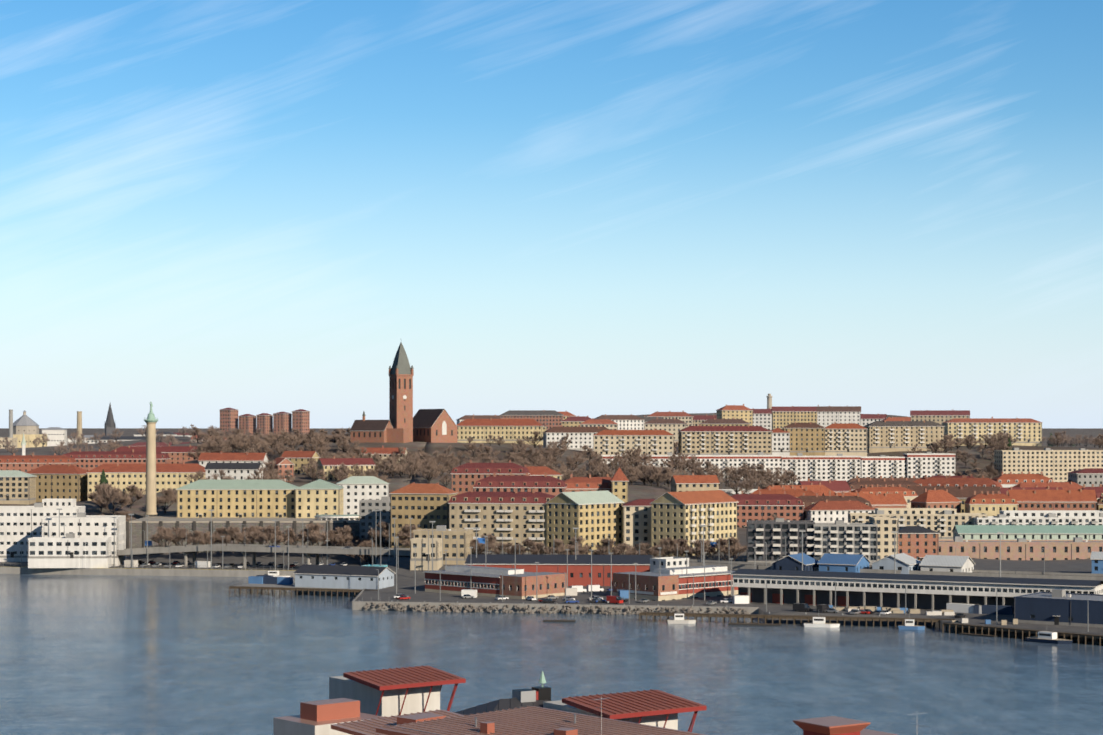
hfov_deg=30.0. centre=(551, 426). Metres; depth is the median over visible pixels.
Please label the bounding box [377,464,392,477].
bare tree
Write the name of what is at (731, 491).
apartment building
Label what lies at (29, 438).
block
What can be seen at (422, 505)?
apartment building
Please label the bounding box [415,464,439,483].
bare tree
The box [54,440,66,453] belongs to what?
bare tree
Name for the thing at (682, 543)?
street tree
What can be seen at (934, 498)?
red terrace
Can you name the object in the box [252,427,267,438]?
bare tree
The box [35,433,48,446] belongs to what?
bare tree
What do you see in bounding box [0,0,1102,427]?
sky
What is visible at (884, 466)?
white slab
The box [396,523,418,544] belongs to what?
bare tree
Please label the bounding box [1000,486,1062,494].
red terrace
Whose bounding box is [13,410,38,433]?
fort tower
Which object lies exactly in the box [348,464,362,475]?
bare tree
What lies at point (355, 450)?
bare tree
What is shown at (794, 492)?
red terrace
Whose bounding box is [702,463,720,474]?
bare tree
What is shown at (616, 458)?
bare tree
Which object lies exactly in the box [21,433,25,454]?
green spire
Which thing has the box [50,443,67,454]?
bare tree
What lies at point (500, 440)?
bare tree
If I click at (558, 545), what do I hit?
street tree
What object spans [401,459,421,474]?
bare tree
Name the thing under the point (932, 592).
fish harbour hall
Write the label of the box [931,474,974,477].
red terrace
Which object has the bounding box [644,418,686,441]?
hill buildings
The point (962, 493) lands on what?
red terrace
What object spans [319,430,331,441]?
bare tree
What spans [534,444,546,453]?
bare tree
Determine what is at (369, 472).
bare tree
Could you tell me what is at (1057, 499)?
red terrace
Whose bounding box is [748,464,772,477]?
bare tree
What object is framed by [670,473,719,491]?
apartment building
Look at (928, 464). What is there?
white slab
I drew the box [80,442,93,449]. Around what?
bare tree
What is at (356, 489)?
green white roof block
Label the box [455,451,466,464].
bare tree
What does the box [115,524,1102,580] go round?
harbour viaduct
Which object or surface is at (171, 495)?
terrace tree
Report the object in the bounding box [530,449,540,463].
bare tree
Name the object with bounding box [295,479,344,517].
apartment building
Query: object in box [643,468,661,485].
bare tree
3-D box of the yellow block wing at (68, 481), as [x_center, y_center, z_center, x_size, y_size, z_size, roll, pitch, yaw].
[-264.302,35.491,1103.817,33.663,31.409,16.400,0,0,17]
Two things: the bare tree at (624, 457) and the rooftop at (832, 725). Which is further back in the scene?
the bare tree at (624, 457)
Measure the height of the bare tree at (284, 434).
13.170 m
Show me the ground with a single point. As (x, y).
(412, 585)
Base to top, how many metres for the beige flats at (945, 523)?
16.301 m
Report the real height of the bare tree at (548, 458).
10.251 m
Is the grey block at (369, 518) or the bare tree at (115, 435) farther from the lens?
the bare tree at (115, 435)
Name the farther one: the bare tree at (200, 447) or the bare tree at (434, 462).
the bare tree at (200, 447)
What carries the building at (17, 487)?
on the ground
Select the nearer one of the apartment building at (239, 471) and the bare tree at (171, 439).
the apartment building at (239, 471)
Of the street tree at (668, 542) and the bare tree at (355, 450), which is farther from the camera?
the bare tree at (355, 450)
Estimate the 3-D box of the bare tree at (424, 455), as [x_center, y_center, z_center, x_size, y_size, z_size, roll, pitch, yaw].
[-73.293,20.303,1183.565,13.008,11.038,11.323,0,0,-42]
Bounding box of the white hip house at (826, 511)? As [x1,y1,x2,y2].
[804,499,874,522]
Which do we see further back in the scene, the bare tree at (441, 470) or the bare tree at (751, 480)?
the bare tree at (751, 480)
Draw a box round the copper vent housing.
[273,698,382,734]
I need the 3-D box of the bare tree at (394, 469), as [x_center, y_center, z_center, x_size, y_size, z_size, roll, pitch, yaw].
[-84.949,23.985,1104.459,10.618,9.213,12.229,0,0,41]
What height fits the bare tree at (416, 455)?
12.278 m
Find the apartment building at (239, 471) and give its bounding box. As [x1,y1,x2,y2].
[204,463,262,479]
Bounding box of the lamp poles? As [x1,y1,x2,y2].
[3,509,1088,643]
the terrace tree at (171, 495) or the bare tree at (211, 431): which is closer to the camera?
the terrace tree at (171, 495)
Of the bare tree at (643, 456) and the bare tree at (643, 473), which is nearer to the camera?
the bare tree at (643, 473)
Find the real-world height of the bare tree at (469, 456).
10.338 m
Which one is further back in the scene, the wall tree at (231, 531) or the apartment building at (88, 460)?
the apartment building at (88, 460)
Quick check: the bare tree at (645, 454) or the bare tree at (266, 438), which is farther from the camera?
the bare tree at (266, 438)
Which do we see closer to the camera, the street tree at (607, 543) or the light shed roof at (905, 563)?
the light shed roof at (905, 563)
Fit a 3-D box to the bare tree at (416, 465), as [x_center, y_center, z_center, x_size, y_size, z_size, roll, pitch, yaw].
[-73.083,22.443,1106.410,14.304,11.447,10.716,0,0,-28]
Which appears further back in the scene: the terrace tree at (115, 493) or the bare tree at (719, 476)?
the bare tree at (719, 476)
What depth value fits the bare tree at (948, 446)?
1398.84 m
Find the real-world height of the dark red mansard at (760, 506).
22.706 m
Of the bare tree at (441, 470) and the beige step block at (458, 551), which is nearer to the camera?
the beige step block at (458, 551)
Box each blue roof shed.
[770,553,818,570]
[817,553,870,572]
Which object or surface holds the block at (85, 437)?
on the ground
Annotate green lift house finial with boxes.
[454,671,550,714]
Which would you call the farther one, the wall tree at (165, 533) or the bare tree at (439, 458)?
the bare tree at (439, 458)
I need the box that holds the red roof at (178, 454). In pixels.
[112,445,209,463]
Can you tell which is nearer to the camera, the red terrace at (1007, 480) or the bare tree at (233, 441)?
the red terrace at (1007, 480)
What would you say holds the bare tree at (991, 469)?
on the ground
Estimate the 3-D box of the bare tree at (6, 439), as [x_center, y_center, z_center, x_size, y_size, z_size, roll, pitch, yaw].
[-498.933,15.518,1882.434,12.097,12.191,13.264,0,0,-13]
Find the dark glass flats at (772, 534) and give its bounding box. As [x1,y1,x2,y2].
[747,518,814,562]
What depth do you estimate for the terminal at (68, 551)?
850.16 m
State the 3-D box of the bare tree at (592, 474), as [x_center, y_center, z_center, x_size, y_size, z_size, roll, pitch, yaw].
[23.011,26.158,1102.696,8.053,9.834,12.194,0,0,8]
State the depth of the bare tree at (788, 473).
1267.88 m
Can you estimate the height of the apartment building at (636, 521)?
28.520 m
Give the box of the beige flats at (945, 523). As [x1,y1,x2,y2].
[848,510,987,539]
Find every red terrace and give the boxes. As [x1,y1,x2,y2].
[751,487,819,496]
[764,482,833,495]
[797,479,851,491]
[797,493,871,507]
[822,490,865,498]
[847,475,918,482]
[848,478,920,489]
[851,484,917,507]
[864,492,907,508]
[909,484,1000,512]
[910,488,961,512]
[913,475,1002,487]
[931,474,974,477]
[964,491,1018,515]
[992,472,1052,487]
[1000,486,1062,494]
[1007,487,1096,509]
[1013,481,1082,489]
[1079,484,1102,509]
[1098,497,1102,510]
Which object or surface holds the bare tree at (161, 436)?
on the ground
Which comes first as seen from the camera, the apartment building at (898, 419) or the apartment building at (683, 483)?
the apartment building at (683, 483)
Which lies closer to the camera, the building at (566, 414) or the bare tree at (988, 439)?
the bare tree at (988, 439)
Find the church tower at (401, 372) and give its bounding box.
[389,342,413,441]
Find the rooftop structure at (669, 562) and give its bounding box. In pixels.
[650,557,688,571]
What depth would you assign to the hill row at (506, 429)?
1455.56 m
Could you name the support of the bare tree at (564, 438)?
on the ground
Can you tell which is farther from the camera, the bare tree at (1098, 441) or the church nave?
the bare tree at (1098, 441)
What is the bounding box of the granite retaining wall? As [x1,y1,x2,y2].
[126,516,358,555]
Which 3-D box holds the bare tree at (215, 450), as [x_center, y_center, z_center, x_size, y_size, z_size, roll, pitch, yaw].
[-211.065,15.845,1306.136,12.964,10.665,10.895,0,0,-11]
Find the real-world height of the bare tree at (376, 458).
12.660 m
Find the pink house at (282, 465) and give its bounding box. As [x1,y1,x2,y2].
[271,457,294,481]
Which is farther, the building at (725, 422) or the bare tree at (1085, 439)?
the bare tree at (1085, 439)
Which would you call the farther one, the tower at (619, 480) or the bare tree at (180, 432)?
the bare tree at (180, 432)
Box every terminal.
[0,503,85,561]
[28,533,111,567]
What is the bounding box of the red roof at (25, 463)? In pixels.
[0,453,76,472]
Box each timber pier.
[639,612,953,628]
[942,623,1102,645]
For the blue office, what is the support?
on the ground
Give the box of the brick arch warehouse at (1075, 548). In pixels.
[939,536,1102,559]
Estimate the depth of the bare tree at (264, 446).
1251.30 m
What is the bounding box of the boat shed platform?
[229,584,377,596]
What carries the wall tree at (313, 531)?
on the ground
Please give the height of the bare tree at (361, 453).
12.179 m
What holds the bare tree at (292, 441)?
on the ground
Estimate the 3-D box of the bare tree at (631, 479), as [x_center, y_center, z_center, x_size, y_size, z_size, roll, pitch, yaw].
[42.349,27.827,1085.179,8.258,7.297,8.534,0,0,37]
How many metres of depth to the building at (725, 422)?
1568.11 m
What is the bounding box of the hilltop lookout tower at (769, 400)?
[767,394,771,408]
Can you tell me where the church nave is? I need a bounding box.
[413,409,457,442]
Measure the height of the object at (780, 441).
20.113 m
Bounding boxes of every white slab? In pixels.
[602,452,695,471]
[696,452,782,482]
[781,453,860,484]
[861,455,906,477]
[903,452,955,477]
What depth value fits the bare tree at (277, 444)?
1251.47 m
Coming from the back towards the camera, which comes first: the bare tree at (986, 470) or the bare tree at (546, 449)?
the bare tree at (986, 470)
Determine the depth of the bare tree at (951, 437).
1417.60 m
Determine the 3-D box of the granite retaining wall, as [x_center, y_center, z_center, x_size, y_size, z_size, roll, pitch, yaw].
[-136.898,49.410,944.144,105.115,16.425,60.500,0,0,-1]
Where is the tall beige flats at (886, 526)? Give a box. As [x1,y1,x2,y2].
[869,517,897,559]
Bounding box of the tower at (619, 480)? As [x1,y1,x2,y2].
[610,467,628,502]
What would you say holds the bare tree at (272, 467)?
on the ground
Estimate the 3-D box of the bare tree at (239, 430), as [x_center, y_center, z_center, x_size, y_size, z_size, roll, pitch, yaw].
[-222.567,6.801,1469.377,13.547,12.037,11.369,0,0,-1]
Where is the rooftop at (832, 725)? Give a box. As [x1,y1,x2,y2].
[793,713,923,734]
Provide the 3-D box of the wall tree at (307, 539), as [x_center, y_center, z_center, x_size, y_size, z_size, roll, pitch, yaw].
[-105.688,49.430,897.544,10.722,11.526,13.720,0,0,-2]
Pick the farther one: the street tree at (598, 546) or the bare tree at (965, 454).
the bare tree at (965, 454)
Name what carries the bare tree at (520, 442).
on the ground
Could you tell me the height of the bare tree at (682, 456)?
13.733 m
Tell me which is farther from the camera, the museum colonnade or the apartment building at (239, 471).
the apartment building at (239, 471)
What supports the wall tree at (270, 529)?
on the ground
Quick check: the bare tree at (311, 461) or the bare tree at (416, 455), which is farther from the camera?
the bare tree at (416, 455)
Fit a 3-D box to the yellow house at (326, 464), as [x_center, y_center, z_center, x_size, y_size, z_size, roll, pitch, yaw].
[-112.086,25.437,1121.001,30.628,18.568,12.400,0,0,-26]
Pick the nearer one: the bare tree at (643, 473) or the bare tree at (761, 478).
the bare tree at (643, 473)
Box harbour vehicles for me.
[138,545,965,617]
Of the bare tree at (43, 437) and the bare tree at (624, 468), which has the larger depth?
the bare tree at (43, 437)
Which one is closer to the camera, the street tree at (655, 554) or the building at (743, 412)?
the street tree at (655, 554)
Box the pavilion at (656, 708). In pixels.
[543,689,706,731]
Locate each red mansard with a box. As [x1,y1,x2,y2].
[450,460,529,494]
[473,473,566,495]
[524,465,561,479]
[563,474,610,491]
[731,491,803,527]
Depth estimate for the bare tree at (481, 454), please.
1204.73 m
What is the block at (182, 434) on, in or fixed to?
on the ground
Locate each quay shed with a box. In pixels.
[423,565,566,598]
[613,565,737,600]
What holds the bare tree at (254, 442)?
on the ground
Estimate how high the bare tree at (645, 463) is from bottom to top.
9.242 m
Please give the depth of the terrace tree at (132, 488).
996.19 m
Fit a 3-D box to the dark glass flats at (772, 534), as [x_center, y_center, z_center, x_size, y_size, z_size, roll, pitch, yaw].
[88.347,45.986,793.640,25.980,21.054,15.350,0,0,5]
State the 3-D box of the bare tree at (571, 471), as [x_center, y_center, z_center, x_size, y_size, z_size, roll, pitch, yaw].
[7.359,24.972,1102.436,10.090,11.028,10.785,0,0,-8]
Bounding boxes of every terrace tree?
[87,483,113,511]
[91,486,134,514]
[114,510,134,520]
[119,484,145,508]
[156,488,176,512]
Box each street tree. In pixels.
[470,539,486,553]
[473,534,501,553]
[493,542,512,553]
[506,544,524,554]
[514,539,544,554]
[531,542,546,554]
[544,538,570,554]
[562,545,585,554]
[566,536,592,554]
[589,543,609,554]
[593,538,619,554]
[615,542,638,554]
[629,541,656,554]
[643,544,670,557]
[654,537,686,556]
[667,538,692,556]
[683,539,710,559]
[692,540,717,559]
[709,538,740,560]
[720,536,746,560]
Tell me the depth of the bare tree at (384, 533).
872.30 m
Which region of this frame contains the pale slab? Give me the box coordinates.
[994,448,1102,481]
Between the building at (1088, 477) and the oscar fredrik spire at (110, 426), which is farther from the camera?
the oscar fredrik spire at (110, 426)
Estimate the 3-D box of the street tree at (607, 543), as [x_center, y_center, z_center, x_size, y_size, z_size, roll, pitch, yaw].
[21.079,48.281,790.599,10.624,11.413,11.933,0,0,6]
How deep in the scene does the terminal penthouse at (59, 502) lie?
902.80 m
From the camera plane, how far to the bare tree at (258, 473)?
1037.98 m
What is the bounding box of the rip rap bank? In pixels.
[362,602,748,614]
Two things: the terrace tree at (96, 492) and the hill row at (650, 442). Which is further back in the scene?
the hill row at (650, 442)
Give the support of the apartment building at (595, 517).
on the ground
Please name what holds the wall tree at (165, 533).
on the ground
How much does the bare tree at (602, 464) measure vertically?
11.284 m
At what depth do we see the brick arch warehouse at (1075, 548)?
836.27 m
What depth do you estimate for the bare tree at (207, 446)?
1343.34 m
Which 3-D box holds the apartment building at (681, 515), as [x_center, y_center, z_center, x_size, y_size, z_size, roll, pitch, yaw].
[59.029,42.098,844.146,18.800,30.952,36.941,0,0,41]
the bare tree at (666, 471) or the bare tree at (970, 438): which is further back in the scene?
the bare tree at (970, 438)
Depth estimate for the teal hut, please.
789.46 m
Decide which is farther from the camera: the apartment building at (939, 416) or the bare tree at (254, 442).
the apartment building at (939, 416)
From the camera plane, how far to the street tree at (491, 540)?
803.13 m
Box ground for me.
[0,413,1102,644]
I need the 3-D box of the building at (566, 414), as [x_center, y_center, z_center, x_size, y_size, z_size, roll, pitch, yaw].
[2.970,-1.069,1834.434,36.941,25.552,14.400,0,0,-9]
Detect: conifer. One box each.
[95,469,107,495]
[1006,438,1011,449]
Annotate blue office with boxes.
[1090,551,1102,573]
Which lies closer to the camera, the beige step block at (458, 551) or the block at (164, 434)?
the beige step block at (458, 551)
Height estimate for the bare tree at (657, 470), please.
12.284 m
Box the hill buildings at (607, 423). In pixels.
[580,418,617,429]
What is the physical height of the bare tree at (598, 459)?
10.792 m
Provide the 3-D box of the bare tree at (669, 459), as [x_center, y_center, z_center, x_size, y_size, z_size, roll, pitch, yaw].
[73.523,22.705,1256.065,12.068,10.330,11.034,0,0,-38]
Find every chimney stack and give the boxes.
[9,410,12,437]
[77,411,81,442]
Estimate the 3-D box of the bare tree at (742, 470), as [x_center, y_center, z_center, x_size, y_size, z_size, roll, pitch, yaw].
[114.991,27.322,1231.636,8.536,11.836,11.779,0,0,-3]
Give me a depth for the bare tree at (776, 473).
1207.51 m
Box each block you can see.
[0,437,16,448]
[13,434,46,447]
[42,427,66,446]
[67,435,93,444]
[86,461,205,500]
[133,432,176,435]
[174,433,208,436]
[220,408,237,434]
[239,414,255,435]
[256,413,272,435]
[273,412,291,434]
[291,409,309,435]
[336,476,388,514]
[359,497,389,556]
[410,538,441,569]
[413,525,472,564]
[898,526,939,560]
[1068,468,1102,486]
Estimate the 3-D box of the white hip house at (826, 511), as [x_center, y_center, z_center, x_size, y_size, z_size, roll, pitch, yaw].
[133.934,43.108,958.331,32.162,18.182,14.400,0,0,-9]
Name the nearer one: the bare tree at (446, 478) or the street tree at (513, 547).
the street tree at (513, 547)
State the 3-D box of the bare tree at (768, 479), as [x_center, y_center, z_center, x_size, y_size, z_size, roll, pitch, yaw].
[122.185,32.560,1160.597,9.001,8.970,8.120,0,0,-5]
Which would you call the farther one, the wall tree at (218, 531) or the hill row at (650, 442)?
the hill row at (650, 442)
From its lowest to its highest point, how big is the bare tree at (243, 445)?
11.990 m
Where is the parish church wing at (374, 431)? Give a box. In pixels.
[350,411,408,442]
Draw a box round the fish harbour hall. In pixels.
[730,569,1102,610]
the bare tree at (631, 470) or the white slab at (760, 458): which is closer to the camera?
the bare tree at (631, 470)
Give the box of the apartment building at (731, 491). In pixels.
[719,487,757,493]
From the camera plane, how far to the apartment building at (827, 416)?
1666.83 m
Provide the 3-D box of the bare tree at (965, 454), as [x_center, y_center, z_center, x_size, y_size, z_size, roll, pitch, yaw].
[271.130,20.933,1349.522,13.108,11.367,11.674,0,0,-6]
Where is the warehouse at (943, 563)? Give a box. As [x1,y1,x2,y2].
[919,555,974,571]
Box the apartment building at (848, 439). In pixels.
[825,422,867,456]
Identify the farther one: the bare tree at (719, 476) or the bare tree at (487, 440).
the bare tree at (487, 440)
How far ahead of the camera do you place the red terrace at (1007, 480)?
1127.29 m
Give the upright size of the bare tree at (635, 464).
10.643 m
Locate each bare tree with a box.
[0,437,11,445]
[3,442,11,451]
[6,445,17,454]
[31,437,39,446]
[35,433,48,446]
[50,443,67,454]
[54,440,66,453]
[61,441,81,452]
[67,430,79,442]
[74,437,83,448]
[77,434,88,442]
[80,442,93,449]
[90,433,102,443]
[94,439,107,450]
[101,442,118,450]
[108,428,123,442]
[135,425,146,439]
[156,431,164,441]
[163,434,182,445]
[178,426,190,437]
[186,424,202,436]
[186,469,209,481]
[188,445,209,458]
[189,436,202,442]
[190,426,205,442]
[192,443,205,452]
[202,441,212,452]
[203,428,219,439]
[208,431,224,440]
[208,441,221,452]
[210,444,227,452]
[211,436,229,450]
[211,468,227,479]
[217,428,224,437]
[218,440,232,452]
[220,435,239,452]
[222,434,236,452]
[232,427,247,436]
[234,437,246,452]
[236,438,249,451]
[244,467,269,479]
[245,435,255,448]
[246,437,261,450]
[247,435,261,449]
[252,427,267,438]
[253,441,273,454]
[259,436,272,446]
[262,471,282,479]
[263,431,276,447]
[263,447,275,458]
[263,460,278,473]
[263,463,279,476]
[263,467,280,479]
[271,428,295,443]
[272,439,285,456]
[275,442,286,455]
[277,469,294,482]
[285,435,301,448]
[290,428,307,444]
[299,461,324,481]
[302,442,312,450]
[303,457,316,475]
[306,429,320,438]
[308,438,326,450]
[309,432,326,448]
[311,435,331,447]
[315,442,330,453]
[316,473,327,479]
[317,448,331,456]
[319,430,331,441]
[327,431,338,442]
[328,428,349,445]
[329,465,338,480]
[334,468,347,479]
[336,436,352,452]
[337,462,351,478]
[338,442,348,452]
[344,537,365,560]
[346,539,374,562]
[348,440,361,454]
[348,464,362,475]
[349,447,368,457]
[354,448,371,457]
[356,534,388,557]
[361,537,379,563]
[363,467,383,479]
[368,522,391,546]
[373,454,381,471]
[374,461,383,473]
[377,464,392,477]
[380,456,404,472]
[381,462,401,477]
[387,453,399,460]
[391,447,408,463]
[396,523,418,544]
[397,533,412,546]
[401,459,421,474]
[401,465,417,478]
[405,458,425,476]
[408,453,424,469]
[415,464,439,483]
[420,452,432,463]
[423,458,441,471]
[432,451,443,458]
[434,456,449,474]
[436,464,446,476]
[438,472,450,487]
[442,445,454,455]
[443,460,459,473]
[450,454,460,466]
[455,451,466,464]
[462,437,475,451]
[462,453,478,462]
[464,444,484,458]
[474,452,485,461]
[475,446,499,458]
[481,456,489,462]
[486,435,495,445]
[494,436,505,445]
[502,456,520,463]
[503,451,516,461]
[506,446,522,455]
[512,438,529,451]
[517,447,528,455]
[519,445,534,462]
[520,452,527,460]
[521,431,542,447]
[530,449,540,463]
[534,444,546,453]
[534,456,546,462]
[535,451,554,462]
[540,444,554,455]
[543,455,553,464]
[543,463,563,473]
[545,441,564,456]
[551,447,563,458]
[555,440,568,455]
[559,457,576,468]
[560,433,571,447]
[561,463,573,479]
[567,451,588,467]
[567,459,578,469]
[572,470,583,476]
[575,465,587,476]
[578,445,596,460]
[582,447,598,460]
[586,458,595,467]
[588,467,599,476]
[590,455,606,465]
[592,467,605,476]
[596,461,614,472]
[599,466,614,476]
[606,452,623,470]
[615,458,631,471]
[617,454,636,466]
[620,448,638,460]
[620,463,635,473]
[625,468,642,484]
[627,447,644,459]
[627,473,637,484]
[629,460,639,467]
[633,464,653,484]
[636,449,650,464]
[636,466,648,484]
[639,460,651,466]
[640,453,652,463]
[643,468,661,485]
[646,454,656,464]
[646,466,672,486]
[656,467,678,486]
[663,456,678,468]
[663,462,682,472]
[667,453,685,469]
[677,452,691,469]
[682,454,703,468]
[688,461,702,474]
[694,465,709,474]
[699,460,716,473]
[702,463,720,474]
[713,466,734,486]
[714,472,727,484]
[725,473,748,493]
[726,465,738,474]
[736,463,749,477]
[738,482,752,493]
[742,477,761,488]
[743,469,757,482]
[745,464,761,472]
[745,468,761,485]
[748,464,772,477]
[755,475,767,488]
[762,476,772,484]
[764,467,785,480]
[765,513,777,519]
[777,470,796,484]
[782,471,802,483]
[906,445,921,452]
[927,444,943,452]
[935,439,952,452]
[936,435,952,451]
[941,435,963,450]
[956,450,975,465]
[962,434,977,449]
[964,468,975,475]
[970,459,980,467]
[974,466,986,475]
[976,443,989,457]
[978,434,988,447]
[981,461,996,475]
[981,465,998,475]
[983,433,998,447]
[985,448,993,460]
[987,436,998,453]
[989,469,999,476]
[991,433,1006,449]
[993,440,1014,449]
[996,432,1017,443]
[996,437,1006,449]
[1046,435,1055,445]
[1048,432,1066,446]
[1059,435,1069,446]
[1070,436,1080,445]
[1075,434,1086,445]
[1079,435,1092,446]
[1091,434,1102,447]
[1093,438,1102,447]
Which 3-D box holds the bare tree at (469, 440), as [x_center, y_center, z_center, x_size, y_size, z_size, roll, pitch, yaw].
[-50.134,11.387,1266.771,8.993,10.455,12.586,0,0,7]
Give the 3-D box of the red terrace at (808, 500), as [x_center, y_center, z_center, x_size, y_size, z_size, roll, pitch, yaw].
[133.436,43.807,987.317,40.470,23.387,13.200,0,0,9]
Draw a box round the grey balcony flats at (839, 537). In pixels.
[813,520,877,564]
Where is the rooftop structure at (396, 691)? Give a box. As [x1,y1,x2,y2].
[329,665,465,716]
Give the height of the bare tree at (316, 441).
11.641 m
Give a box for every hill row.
[457,417,542,445]
[542,425,609,450]
[593,428,674,454]
[678,424,772,454]
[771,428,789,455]
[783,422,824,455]
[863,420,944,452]
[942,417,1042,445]
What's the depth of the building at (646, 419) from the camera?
1702.24 m
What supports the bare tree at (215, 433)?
on the ground
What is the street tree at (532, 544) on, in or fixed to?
on the ground
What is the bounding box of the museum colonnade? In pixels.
[315,514,358,519]
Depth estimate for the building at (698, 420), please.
1820.06 m
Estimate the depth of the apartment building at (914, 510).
910.59 m
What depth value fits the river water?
532.98 m
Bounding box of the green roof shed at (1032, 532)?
[952,525,1102,539]
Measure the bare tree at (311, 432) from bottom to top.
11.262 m
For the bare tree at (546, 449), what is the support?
on the ground
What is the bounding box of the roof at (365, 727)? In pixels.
[331,709,463,734]
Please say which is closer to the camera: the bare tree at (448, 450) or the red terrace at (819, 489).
the red terrace at (819, 489)
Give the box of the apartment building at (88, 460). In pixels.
[62,449,169,470]
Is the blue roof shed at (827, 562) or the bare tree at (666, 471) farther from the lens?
the bare tree at (666, 471)
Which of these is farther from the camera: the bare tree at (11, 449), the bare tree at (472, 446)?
the bare tree at (11, 449)
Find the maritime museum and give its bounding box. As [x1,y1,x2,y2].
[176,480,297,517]
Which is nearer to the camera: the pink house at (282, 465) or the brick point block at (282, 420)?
the pink house at (282, 465)
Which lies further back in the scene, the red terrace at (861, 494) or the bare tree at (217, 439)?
the bare tree at (217, 439)
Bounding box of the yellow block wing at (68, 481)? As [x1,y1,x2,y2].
[26,463,87,501]
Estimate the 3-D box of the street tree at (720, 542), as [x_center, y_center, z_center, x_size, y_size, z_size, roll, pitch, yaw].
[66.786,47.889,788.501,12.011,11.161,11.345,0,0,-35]
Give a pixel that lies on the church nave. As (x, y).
(435, 425)
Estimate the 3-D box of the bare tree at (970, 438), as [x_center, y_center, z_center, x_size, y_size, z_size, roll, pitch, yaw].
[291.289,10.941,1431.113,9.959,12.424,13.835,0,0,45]
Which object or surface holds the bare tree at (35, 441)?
on the ground
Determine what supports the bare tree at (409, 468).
on the ground
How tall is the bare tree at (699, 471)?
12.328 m
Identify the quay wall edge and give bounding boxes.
[0,567,758,613]
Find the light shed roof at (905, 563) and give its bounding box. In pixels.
[870,553,920,573]
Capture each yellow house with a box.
[280,450,320,473]
[315,456,375,480]
[355,446,407,463]
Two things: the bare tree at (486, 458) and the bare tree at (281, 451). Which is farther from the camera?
the bare tree at (281, 451)
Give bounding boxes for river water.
[0,574,1102,734]
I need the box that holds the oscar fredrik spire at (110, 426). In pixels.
[104,404,115,435]
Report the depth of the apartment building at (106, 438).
1836.73 m
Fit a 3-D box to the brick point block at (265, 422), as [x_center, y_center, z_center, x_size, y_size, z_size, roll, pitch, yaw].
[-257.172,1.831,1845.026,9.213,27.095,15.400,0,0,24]
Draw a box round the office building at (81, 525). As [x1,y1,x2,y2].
[41,513,125,565]
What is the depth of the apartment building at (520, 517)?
846.49 m
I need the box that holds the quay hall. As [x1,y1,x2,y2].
[465,554,651,585]
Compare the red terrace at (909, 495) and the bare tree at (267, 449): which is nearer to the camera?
the red terrace at (909, 495)
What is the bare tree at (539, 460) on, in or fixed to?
on the ground
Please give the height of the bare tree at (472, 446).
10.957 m
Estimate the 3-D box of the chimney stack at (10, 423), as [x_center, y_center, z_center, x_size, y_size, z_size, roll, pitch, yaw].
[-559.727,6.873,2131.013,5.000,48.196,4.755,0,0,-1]
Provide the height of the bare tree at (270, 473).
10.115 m
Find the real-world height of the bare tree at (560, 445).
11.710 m
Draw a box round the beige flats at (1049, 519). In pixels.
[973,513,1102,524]
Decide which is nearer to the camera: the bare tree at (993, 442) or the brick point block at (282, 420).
the bare tree at (993, 442)
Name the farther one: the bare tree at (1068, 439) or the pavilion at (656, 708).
the bare tree at (1068, 439)
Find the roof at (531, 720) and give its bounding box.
[376,696,703,734]
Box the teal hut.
[362,564,387,566]
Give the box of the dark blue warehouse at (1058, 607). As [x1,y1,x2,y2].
[1014,589,1102,627]
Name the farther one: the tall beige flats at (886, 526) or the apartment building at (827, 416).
the apartment building at (827, 416)
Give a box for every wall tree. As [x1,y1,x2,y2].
[148,526,182,553]
[163,526,194,552]
[186,530,207,553]
[202,531,215,552]
[208,526,234,552]
[215,526,244,553]
[236,526,260,543]
[246,525,274,552]
[253,524,285,552]
[279,527,303,544]
[298,529,317,545]
[299,522,331,545]
[324,529,346,545]
[328,525,354,545]
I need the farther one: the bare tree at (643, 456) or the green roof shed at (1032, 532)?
the bare tree at (643, 456)
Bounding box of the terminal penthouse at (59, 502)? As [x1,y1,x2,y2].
[42,499,75,506]

